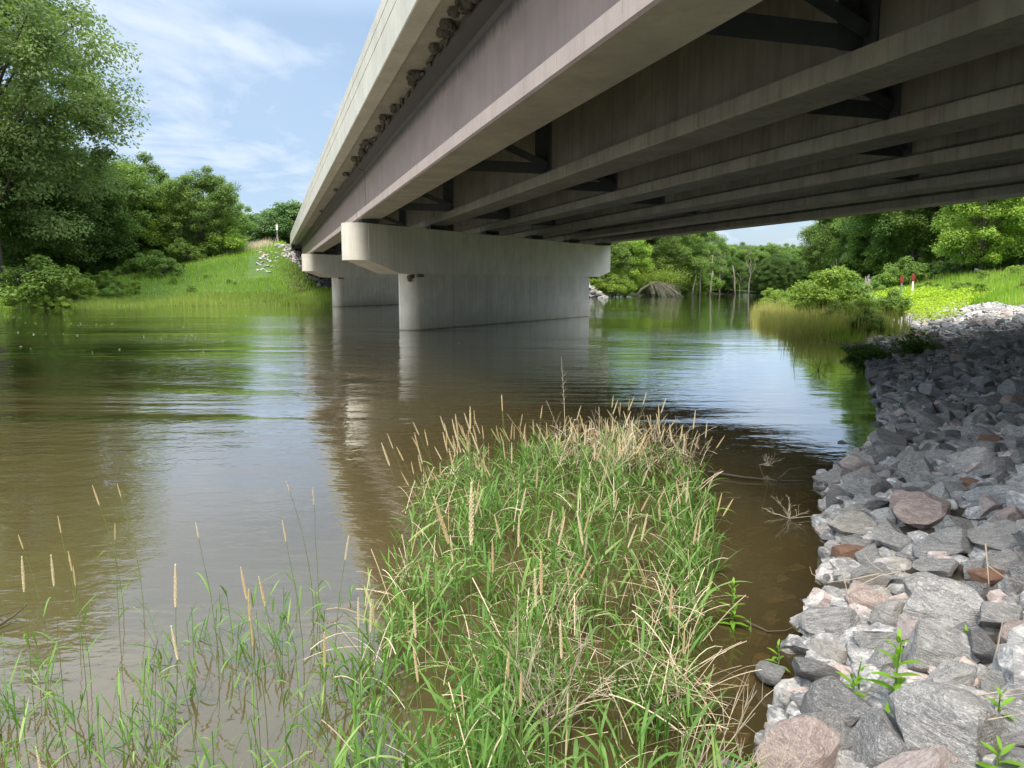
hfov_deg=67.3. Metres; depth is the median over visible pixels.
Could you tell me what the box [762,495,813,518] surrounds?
dead weed
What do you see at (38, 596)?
flowering stalk
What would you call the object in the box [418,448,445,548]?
flowering stalk
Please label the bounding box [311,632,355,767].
flowering stalk
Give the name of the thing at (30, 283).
bush
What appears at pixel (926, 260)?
tree
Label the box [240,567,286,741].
flowering stalk
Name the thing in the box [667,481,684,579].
flowering stalk
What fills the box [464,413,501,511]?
flowering stalk
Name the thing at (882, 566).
riprap rock
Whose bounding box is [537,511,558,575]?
flowering stalk
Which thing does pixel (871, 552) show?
riprap rock
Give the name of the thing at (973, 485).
riprap rock
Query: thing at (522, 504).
flowering stalk
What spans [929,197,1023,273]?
tree
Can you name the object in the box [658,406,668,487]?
flowering stalk
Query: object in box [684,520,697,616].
flowering stalk
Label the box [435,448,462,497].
flowering stalk
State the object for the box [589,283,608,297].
shore rubble
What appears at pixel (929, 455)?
riprap rock
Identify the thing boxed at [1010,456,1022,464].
riprap rock
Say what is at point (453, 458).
flowering stalk
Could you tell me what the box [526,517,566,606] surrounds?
flowering stalk
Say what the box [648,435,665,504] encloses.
flowering stalk
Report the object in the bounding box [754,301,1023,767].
riprap rubble
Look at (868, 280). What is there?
tree stump
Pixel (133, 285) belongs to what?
bush
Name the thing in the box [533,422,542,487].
flowering stalk
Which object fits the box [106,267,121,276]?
bush
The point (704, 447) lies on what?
flowering stalk
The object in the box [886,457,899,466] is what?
riprap rock
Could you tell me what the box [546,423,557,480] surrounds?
flowering stalk
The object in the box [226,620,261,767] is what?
flowering stalk
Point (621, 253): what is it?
tree
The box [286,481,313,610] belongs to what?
flowering stalk
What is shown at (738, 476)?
floating branch
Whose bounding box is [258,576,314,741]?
flowering stalk
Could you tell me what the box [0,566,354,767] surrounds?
water grass
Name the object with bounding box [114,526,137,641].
flowering stalk
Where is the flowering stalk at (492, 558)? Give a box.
[469,540,500,674]
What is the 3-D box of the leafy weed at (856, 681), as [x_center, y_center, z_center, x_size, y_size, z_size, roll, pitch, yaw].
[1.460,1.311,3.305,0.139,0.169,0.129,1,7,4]
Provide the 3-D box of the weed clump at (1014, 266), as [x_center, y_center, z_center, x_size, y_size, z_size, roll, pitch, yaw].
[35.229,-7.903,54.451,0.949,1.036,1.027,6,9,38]
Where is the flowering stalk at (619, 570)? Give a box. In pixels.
[601,525,636,642]
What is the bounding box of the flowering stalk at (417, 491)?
[404,462,424,522]
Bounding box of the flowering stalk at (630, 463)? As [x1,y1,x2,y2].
[608,437,645,520]
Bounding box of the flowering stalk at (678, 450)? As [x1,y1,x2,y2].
[676,424,687,498]
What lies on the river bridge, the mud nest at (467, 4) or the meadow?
the mud nest at (467, 4)
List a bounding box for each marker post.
[900,275,903,293]
[911,273,915,291]
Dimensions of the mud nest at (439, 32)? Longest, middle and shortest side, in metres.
0.269 x 0.190 x 0.151 m
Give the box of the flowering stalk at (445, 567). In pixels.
[439,510,461,609]
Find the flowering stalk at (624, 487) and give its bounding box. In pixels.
[605,464,650,519]
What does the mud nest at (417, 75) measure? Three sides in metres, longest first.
0.290 x 0.243 x 0.144 m
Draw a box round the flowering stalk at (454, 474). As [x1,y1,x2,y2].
[449,449,475,510]
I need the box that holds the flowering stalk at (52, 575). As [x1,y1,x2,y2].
[31,554,63,701]
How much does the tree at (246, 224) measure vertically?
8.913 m
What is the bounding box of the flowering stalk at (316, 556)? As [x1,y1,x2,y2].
[312,487,330,617]
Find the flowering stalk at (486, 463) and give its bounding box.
[474,427,493,503]
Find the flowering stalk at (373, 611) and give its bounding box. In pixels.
[369,599,376,738]
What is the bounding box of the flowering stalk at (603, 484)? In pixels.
[591,470,621,523]
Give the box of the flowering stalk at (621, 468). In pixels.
[616,438,627,511]
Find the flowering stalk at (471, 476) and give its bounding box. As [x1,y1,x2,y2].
[466,434,492,542]
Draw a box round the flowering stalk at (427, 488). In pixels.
[414,432,442,546]
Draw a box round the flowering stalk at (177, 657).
[171,625,197,767]
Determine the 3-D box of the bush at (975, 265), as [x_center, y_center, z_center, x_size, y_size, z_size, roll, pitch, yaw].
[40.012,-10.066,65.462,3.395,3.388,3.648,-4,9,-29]
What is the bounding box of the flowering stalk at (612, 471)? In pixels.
[595,443,627,519]
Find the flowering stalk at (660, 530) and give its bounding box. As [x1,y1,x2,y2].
[658,498,677,576]
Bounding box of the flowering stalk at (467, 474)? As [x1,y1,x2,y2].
[455,433,490,542]
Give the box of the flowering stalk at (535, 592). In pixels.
[534,569,564,767]
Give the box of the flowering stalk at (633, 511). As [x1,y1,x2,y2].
[621,469,648,567]
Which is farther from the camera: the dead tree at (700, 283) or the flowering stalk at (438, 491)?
the dead tree at (700, 283)
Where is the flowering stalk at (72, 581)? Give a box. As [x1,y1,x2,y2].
[57,516,97,639]
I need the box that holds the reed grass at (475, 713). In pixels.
[287,415,765,767]
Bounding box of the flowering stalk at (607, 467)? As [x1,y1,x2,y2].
[605,419,614,519]
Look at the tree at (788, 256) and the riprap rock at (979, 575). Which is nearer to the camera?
the riprap rock at (979, 575)
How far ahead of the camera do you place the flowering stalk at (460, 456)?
6.20 m
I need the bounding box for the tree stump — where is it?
[864,276,870,293]
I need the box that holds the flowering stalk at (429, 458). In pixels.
[412,421,453,506]
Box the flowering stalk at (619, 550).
[601,502,634,607]
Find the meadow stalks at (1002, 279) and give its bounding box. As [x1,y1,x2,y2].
[10,240,1023,322]
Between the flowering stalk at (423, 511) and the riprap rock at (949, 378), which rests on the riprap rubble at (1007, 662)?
the riprap rock at (949, 378)
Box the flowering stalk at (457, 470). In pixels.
[450,444,461,496]
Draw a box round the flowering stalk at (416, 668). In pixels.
[413,648,477,767]
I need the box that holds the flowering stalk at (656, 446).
[647,416,673,499]
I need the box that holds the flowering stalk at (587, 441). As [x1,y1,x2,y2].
[580,416,604,498]
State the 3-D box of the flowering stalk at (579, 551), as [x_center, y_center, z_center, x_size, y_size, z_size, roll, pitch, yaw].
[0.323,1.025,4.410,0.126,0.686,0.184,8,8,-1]
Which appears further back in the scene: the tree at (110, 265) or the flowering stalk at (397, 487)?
the tree at (110, 265)
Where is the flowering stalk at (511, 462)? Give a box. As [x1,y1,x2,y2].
[511,442,512,482]
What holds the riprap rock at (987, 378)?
on the riprap rubble at (1007, 662)
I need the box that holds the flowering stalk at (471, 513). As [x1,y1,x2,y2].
[469,481,480,697]
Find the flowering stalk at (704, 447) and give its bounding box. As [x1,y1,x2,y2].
[702,424,706,472]
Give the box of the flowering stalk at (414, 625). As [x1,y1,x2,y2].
[413,602,456,760]
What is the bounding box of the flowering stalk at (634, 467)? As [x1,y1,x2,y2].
[621,441,650,499]
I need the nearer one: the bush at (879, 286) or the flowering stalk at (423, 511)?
the flowering stalk at (423, 511)
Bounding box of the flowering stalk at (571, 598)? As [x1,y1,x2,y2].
[543,555,591,681]
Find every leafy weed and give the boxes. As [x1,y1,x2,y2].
[718,577,747,632]
[764,639,790,672]
[836,671,865,697]
[857,656,869,689]
[866,628,921,713]
[977,736,1023,767]
[987,686,1015,719]
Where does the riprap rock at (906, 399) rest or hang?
on the riprap rubble at (1007, 662)
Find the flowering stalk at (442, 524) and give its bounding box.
[433,496,481,707]
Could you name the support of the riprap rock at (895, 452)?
on the riprap rubble at (1007, 662)
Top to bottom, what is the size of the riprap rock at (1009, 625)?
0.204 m
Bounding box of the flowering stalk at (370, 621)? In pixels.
[369,599,382,766]
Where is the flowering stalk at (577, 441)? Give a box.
[570,418,582,476]
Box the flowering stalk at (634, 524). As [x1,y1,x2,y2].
[612,493,650,575]
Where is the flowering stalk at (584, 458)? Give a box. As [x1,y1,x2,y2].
[569,418,596,491]
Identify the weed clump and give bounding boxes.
[149,271,162,277]
[169,276,178,282]
[186,285,195,291]
[914,283,924,289]
[923,281,933,287]
[947,281,967,291]
[970,281,991,291]
[975,270,989,277]
[1004,265,1017,272]
[1007,267,1023,274]
[1013,279,1023,289]
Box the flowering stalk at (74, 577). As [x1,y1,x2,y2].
[53,566,104,702]
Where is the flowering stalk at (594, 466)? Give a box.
[583,442,603,513]
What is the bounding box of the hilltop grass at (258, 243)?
[222,237,280,251]
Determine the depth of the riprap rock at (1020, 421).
8.08 m
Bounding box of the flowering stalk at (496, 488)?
[481,459,512,518]
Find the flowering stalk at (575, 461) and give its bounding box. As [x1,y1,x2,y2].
[570,420,586,509]
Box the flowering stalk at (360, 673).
[357,597,362,767]
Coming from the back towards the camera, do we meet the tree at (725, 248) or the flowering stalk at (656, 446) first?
the tree at (725, 248)
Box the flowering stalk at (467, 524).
[459,482,478,585]
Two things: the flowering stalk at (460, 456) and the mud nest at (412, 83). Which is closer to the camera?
the flowering stalk at (460, 456)
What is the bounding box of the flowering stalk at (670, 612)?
[648,585,672,729]
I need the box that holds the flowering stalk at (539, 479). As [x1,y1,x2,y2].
[526,455,543,512]
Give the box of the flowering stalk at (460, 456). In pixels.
[452,419,477,513]
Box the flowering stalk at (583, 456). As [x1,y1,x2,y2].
[582,425,586,510]
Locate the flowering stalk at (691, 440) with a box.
[688,410,695,477]
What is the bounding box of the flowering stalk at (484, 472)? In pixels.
[473,427,498,524]
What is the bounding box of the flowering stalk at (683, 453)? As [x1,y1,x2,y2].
[679,434,684,490]
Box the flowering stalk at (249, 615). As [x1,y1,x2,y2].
[248,589,256,767]
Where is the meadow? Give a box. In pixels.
[763,268,1023,343]
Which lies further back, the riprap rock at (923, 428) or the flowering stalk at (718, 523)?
the riprap rock at (923, 428)
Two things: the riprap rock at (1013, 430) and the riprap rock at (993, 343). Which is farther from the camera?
the riprap rock at (993, 343)
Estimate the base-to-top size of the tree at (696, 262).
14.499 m
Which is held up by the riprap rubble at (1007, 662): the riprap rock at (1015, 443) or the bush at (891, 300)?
the riprap rock at (1015, 443)
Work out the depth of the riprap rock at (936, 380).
12.40 m
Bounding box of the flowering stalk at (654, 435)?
[644,398,665,473]
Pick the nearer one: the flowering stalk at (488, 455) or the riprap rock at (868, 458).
the flowering stalk at (488, 455)
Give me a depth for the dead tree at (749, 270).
136.56 m
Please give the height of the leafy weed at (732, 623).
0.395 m
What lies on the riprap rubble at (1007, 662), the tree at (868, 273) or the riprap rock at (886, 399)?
the riprap rock at (886, 399)
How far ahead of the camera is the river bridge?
15.69 m
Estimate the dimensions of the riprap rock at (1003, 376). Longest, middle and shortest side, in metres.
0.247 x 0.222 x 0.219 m
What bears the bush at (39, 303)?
on the ground at (262, 274)
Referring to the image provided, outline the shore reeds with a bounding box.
[33,288,331,307]
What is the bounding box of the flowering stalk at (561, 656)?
[526,620,573,767]
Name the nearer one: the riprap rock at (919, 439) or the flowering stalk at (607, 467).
the flowering stalk at (607, 467)
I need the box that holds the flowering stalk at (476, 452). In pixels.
[469,413,481,507]
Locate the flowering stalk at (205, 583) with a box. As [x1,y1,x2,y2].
[194,525,228,669]
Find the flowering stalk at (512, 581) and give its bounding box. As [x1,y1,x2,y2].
[494,514,519,611]
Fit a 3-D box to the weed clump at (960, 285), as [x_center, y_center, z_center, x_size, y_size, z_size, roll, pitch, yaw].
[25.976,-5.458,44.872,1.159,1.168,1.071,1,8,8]
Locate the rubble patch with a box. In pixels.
[256,249,278,272]
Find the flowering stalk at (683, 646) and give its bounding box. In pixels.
[676,629,686,764]
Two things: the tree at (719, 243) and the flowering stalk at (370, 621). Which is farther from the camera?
the tree at (719, 243)
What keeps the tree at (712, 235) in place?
on the ground at (262, 274)
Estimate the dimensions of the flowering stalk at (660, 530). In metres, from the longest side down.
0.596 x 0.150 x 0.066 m
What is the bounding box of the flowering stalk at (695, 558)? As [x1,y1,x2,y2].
[674,520,700,608]
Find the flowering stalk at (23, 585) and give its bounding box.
[0,556,34,714]
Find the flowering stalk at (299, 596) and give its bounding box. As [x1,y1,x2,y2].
[282,521,331,669]
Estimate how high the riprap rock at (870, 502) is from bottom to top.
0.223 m
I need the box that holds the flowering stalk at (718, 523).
[687,499,732,580]
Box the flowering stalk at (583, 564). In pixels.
[569,534,587,610]
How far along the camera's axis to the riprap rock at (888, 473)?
7.02 m
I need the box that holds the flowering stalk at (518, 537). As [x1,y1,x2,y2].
[514,516,519,620]
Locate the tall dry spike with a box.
[560,358,566,434]
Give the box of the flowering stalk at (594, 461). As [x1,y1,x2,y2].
[594,442,597,498]
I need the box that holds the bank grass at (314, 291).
[5,240,331,307]
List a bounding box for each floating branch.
[708,467,821,480]
[744,598,804,631]
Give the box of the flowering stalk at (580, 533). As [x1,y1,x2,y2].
[577,511,616,688]
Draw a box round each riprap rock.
[716,758,744,767]
[755,660,785,685]
[756,715,839,767]
[792,657,840,681]
[792,710,852,751]
[798,606,861,633]
[799,676,872,727]
[811,638,847,664]
[812,468,852,484]
[817,598,830,606]
[818,574,830,584]
[819,512,829,517]
[826,495,842,508]
[827,510,877,535]
[828,484,845,496]
[831,544,864,559]
[832,464,839,469]
[832,560,856,580]
[836,455,872,471]
[840,536,874,546]
[841,471,892,497]
[841,504,861,511]
[844,534,862,538]
[844,580,887,609]
[850,447,862,454]
[851,562,894,578]
[851,707,912,767]
[852,493,889,509]
[852,569,889,587]
[852,631,900,650]
[853,543,881,564]
[857,466,875,473]
[858,448,877,456]
[860,454,874,464]
[865,642,895,670]
[866,667,906,694]
[867,370,879,377]
[868,359,890,366]
[868,598,907,626]
[869,428,907,448]
[869,507,897,524]
[870,377,886,383]
[870,421,883,426]
[871,464,887,472]
[872,526,912,551]
[874,452,886,463]
[874,745,958,767]
[875,380,883,384]
[875,444,904,456]
[875,469,894,477]
[876,386,891,393]
[879,397,897,402]
[881,367,890,370]
[881,370,895,379]
[883,517,902,532]
[886,426,897,431]
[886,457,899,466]
[887,333,904,339]
[888,460,899,470]
[888,680,1004,767]
[889,489,911,508]
[890,575,905,583]
[891,448,900,457]
[893,491,950,529]
[894,419,911,425]
[895,422,917,430]
[895,479,903,489]
[895,614,916,640]
[896,378,906,385]
[896,380,914,392]
[896,429,920,442]
[896,445,920,458]
[897,452,934,481]
[901,394,917,405]
[901,481,931,491]
[901,575,983,626]
[901,619,979,672]
[902,572,935,596]
[905,331,921,338]
[906,404,920,416]
[908,449,955,465]
[910,391,924,398]
[912,352,927,360]
[912,368,923,371]
[912,432,936,444]
[912,526,974,557]
[912,558,958,578]
[914,370,928,379]
[914,474,933,486]
[915,396,932,408]
[916,411,944,427]
[918,382,942,394]
[918,424,939,433]
[918,443,931,450]
[920,408,932,413]
[922,349,933,354]
[923,438,944,442]
[924,332,940,340]
[924,402,935,411]
[925,482,951,498]
[926,474,945,483]
[926,660,977,687]
[928,321,939,324]
[928,367,953,378]
[929,378,944,385]
[930,387,946,397]
[931,343,945,349]
[934,475,962,484]
[934,515,974,531]
[935,339,947,345]
[935,443,956,451]
[937,430,960,438]
[937,466,956,475]
[938,480,968,492]
[939,401,952,412]
[940,322,952,326]
[940,410,954,421]
[942,375,957,382]
[943,407,956,412]
[944,383,963,390]
[944,436,956,442]
[946,439,959,445]
[946,446,997,470]
[947,762,967,767]
[948,403,967,410]
[950,353,965,361]
[950,421,963,426]
[951,391,961,397]
[952,338,965,345]
[953,621,970,633]
[954,369,965,378]
[954,411,967,420]
[955,361,973,368]
[956,329,967,335]
[956,438,973,446]
[956,446,969,451]
[959,477,978,486]
[959,580,994,600]
[960,374,972,384]
[960,484,1018,505]
[961,368,971,371]
[961,411,982,421]
[961,425,995,438]
[963,346,982,355]
[963,372,974,376]
[963,415,989,425]
[963,557,984,578]
[964,352,976,356]
[966,320,981,328]
[966,356,978,360]
[966,567,1005,585]
[966,628,995,663]
[967,317,979,323]
[967,395,1002,405]
[967,519,1017,550]
[968,482,992,489]
[969,376,983,385]
[971,381,995,391]
[971,406,995,414]
[972,440,998,452]
[976,351,993,356]
[976,423,994,429]
[977,434,1001,447]
[977,456,1016,478]
[978,314,987,320]
[978,412,994,421]
[978,496,1002,517]
[978,601,1023,628]
[979,358,998,365]
[980,386,997,393]
[981,369,999,376]
[981,668,1005,694]
[982,318,994,325]
[982,374,998,382]
[982,549,1021,574]
[983,331,999,335]
[986,509,1002,519]
[987,334,1000,339]
[988,406,1002,414]
[989,340,1009,347]
[989,470,1009,483]
[989,504,1023,522]
[992,746,1023,767]
[995,413,1015,421]
[995,417,1020,431]
[996,348,1008,356]
[997,372,1014,381]
[997,379,1023,395]
[997,437,1023,449]
[997,619,1023,643]
[999,349,1018,359]
[999,393,1023,405]
[999,708,1023,747]
[1002,403,1023,413]
[1002,435,1015,439]
[1003,424,1023,437]
[1004,416,1023,425]
[1005,339,1019,342]
[1008,560,1023,588]
[1009,353,1023,359]
[1009,447,1023,462]
[1010,358,1023,368]
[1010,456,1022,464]
[1011,529,1023,551]
[1012,315,1023,321]
[1012,342,1023,349]
[1015,355,1023,361]
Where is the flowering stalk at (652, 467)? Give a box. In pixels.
[645,428,664,515]
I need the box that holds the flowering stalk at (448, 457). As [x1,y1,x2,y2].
[443,433,460,505]
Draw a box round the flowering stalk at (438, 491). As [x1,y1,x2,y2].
[427,466,461,541]
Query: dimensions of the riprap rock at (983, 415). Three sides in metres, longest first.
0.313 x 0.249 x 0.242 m
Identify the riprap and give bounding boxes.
[274,243,331,289]
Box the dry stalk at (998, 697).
[977,688,1023,720]
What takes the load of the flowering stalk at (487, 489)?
on the water
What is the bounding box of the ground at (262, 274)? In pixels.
[6,246,1017,765]
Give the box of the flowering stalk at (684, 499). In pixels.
[679,470,696,529]
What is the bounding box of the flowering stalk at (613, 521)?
[592,492,616,573]
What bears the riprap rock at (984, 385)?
on the riprap rubble at (1007, 662)
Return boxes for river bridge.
[285,0,1023,330]
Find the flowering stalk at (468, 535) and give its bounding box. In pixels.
[452,490,482,603]
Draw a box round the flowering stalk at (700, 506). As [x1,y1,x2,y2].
[685,474,714,547]
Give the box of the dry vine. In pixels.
[810,549,908,611]
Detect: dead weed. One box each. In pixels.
[760,453,784,465]
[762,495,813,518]
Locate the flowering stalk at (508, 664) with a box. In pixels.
[507,651,510,767]
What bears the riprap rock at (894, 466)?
on the riprap rubble at (1007, 662)
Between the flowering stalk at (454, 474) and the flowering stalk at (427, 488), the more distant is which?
the flowering stalk at (454, 474)
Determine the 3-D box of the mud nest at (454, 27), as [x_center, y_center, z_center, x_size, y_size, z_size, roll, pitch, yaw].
[-1.061,-6.207,13.393,0.178,0.133,0.184,8,15,8]
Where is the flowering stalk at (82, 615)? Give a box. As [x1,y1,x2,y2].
[68,551,90,679]
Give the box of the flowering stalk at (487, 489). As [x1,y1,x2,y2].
[483,454,508,540]
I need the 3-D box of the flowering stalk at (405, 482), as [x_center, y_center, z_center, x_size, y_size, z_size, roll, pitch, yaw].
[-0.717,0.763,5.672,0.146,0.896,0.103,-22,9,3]
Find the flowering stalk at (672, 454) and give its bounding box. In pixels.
[669,424,683,484]
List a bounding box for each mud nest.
[351,156,356,161]
[358,149,364,153]
[362,139,367,144]
[378,114,386,120]
[389,104,396,109]
[407,70,417,78]
[407,81,415,86]
[414,71,422,78]
[428,42,438,52]
[436,27,444,38]
[439,19,451,29]
[443,29,450,37]
[447,6,460,17]
[448,23,456,31]
[454,0,463,10]
[460,0,473,8]
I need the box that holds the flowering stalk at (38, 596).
[18,535,52,650]
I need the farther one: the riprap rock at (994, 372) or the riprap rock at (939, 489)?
the riprap rock at (994, 372)
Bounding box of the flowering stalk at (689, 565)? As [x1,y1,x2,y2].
[676,481,691,641]
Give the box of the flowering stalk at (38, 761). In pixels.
[35,747,41,767]
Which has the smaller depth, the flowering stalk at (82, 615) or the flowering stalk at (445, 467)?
the flowering stalk at (82, 615)
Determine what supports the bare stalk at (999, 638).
on the riprap rubble at (1007, 662)
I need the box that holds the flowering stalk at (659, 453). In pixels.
[656,424,674,497]
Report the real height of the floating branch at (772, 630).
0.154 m
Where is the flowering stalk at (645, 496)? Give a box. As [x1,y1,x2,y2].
[604,481,691,517]
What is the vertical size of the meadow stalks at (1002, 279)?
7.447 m
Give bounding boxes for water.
[0,294,882,767]
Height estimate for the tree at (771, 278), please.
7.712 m
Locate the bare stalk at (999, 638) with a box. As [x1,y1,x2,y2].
[995,618,1003,657]
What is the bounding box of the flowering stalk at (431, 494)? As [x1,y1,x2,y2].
[420,472,449,549]
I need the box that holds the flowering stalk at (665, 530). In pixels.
[653,494,673,580]
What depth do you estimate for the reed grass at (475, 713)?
3.71 m
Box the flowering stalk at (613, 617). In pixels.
[593,514,647,688]
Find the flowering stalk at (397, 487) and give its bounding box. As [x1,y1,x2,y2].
[381,443,420,547]
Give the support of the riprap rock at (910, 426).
on the riprap rubble at (1007, 662)
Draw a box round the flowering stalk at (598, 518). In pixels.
[598,483,604,556]
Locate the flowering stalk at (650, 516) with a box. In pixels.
[628,491,663,557]
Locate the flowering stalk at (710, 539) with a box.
[696,493,721,598]
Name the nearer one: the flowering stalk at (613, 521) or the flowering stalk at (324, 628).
the flowering stalk at (324, 628)
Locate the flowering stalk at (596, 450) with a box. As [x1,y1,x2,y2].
[591,429,603,494]
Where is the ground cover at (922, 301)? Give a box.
[871,285,991,322]
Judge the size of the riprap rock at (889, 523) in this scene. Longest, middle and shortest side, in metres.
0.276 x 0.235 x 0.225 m
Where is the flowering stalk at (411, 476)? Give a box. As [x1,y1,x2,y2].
[397,448,434,519]
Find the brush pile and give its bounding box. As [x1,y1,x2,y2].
[626,261,706,296]
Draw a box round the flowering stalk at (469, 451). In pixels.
[458,422,491,505]
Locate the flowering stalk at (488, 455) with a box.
[475,421,510,507]
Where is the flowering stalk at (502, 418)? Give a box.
[498,395,506,474]
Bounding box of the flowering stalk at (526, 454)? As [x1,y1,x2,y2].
[523,432,538,495]
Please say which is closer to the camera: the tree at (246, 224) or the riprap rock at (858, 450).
the riprap rock at (858, 450)
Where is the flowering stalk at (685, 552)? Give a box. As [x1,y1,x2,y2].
[665,478,688,641]
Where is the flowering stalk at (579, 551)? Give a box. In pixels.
[559,512,589,603]
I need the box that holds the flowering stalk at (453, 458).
[444,424,467,506]
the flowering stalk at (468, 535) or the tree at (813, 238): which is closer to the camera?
the flowering stalk at (468, 535)
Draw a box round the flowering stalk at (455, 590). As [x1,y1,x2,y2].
[450,535,465,676]
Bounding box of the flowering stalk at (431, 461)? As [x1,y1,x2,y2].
[424,430,444,507]
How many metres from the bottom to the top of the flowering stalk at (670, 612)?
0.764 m
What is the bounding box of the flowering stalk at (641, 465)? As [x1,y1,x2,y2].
[632,430,656,519]
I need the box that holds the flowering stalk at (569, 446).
[557,407,580,492]
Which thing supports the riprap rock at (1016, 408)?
on the riprap rubble at (1007, 662)
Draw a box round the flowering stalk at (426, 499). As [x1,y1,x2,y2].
[418,456,440,544]
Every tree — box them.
[0,0,151,296]
[0,150,113,271]
[1,146,142,278]
[47,154,165,263]
[63,213,132,274]
[83,151,189,272]
[110,193,175,264]
[138,181,205,263]
[158,165,243,257]
[202,192,257,239]
[241,212,266,243]
[250,216,288,242]
[253,208,294,242]
[263,200,301,243]
[589,242,633,284]
[610,239,654,295]
[623,236,685,295]
[644,232,711,294]
[661,234,697,273]
[672,232,719,278]
[679,241,728,279]
[691,269,695,295]
[699,267,700,294]
[708,232,728,256]
[709,271,712,295]
[714,242,730,256]
[714,249,725,294]
[716,256,746,293]
[718,256,743,292]
[724,243,743,258]
[725,265,746,289]
[730,244,750,262]
[732,266,735,294]
[734,246,769,289]
[738,242,757,277]
[744,264,766,293]
[745,242,755,294]
[746,256,763,290]
[750,242,779,263]
[754,260,785,289]
[756,255,793,288]
[757,253,795,287]
[777,244,796,253]
[779,253,796,291]
[783,255,798,291]
[784,245,815,255]
[787,254,801,291]
[793,256,823,282]
[794,256,824,284]
[796,221,841,277]
[803,222,831,268]
[810,218,875,281]
[821,249,856,281]
[828,230,878,280]
[830,210,931,274]
[834,206,946,261]
[844,233,900,278]
[878,201,987,263]
[907,245,936,268]
[918,254,954,269]
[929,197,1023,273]
[968,199,1023,265]
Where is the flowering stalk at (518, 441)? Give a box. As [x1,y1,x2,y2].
[513,414,522,483]
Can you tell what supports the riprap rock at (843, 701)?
on the riprap rubble at (1007, 662)
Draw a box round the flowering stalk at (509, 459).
[491,429,531,496]
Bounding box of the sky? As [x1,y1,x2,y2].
[1,0,977,270]
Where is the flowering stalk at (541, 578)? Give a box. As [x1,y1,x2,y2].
[502,551,542,767]
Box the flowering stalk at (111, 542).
[92,486,123,610]
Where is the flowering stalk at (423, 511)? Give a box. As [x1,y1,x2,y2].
[401,472,450,552]
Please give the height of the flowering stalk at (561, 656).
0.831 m
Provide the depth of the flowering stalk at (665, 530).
4.86 m
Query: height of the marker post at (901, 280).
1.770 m
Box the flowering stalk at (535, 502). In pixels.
[534,467,555,529]
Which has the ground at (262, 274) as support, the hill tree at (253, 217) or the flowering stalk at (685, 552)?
the hill tree at (253, 217)
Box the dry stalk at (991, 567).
[985,543,1023,583]
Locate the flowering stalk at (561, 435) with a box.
[554,417,566,466]
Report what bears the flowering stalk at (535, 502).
on the water
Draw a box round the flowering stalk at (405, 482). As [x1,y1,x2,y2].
[387,434,425,531]
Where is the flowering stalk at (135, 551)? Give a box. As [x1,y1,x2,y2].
[117,484,143,610]
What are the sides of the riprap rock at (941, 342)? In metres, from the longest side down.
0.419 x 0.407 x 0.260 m
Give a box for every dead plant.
[496,595,644,734]
[681,671,825,767]
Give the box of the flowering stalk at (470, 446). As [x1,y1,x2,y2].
[460,409,476,518]
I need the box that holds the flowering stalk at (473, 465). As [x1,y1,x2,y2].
[461,425,491,519]
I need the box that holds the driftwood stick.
[0,605,26,625]
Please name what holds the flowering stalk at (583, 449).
on the water
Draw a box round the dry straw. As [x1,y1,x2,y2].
[284,401,761,767]
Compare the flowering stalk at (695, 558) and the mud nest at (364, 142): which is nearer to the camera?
the flowering stalk at (695, 558)
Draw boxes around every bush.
[0,254,84,307]
[0,296,15,308]
[29,295,53,307]
[53,296,76,307]
[62,277,100,300]
[82,272,98,280]
[92,274,105,284]
[96,277,120,289]
[97,284,125,299]
[98,270,116,279]
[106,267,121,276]
[111,280,127,292]
[118,252,148,274]
[123,279,142,293]
[123,287,134,296]
[134,249,185,276]
[164,237,208,262]
[189,239,225,257]
[202,219,247,254]
[232,233,249,243]
[589,278,607,294]
[592,279,610,295]
[597,272,626,296]
[606,272,630,296]
[611,284,628,296]
[613,279,629,295]
[622,281,636,295]
[633,283,651,294]
[656,280,677,294]
[669,276,692,294]
[681,276,709,294]
[696,273,725,294]
[757,287,790,308]
[777,280,814,311]
[791,264,860,312]
[817,268,882,307]
[821,299,854,323]
[836,296,879,318]
[840,340,874,354]
[844,308,895,337]
[848,340,896,361]
[870,267,910,290]
[870,281,886,292]
[874,288,915,319]
[883,256,929,286]
[888,329,944,356]
[909,261,938,279]
[933,259,959,273]
[935,262,956,275]
[938,261,967,274]
[961,249,1009,272]
[995,257,1019,271]
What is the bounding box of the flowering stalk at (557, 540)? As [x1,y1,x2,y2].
[551,510,565,595]
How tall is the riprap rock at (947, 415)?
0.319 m
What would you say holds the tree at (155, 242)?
on the ground at (262, 274)
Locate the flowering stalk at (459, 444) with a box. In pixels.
[455,414,466,492]
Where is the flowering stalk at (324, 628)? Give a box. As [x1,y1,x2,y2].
[315,535,348,690]
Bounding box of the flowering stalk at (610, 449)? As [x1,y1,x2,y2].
[599,424,615,492]
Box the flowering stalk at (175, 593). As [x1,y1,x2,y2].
[167,563,183,767]
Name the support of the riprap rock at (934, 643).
on the riprap rubble at (1007, 662)
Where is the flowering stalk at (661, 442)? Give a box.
[656,414,674,494]
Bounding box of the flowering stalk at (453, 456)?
[440,416,466,492]
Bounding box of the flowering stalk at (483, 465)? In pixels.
[471,433,511,527]
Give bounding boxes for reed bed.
[748,296,928,345]
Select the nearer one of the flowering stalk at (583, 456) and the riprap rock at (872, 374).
the flowering stalk at (583, 456)
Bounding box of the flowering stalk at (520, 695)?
[519,672,521,767]
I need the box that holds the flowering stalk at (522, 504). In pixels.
[507,488,525,615]
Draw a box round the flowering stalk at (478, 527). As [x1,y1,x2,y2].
[475,496,483,567]
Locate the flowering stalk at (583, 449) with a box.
[572,423,607,495]
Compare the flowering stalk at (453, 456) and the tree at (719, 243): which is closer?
the flowering stalk at (453, 456)

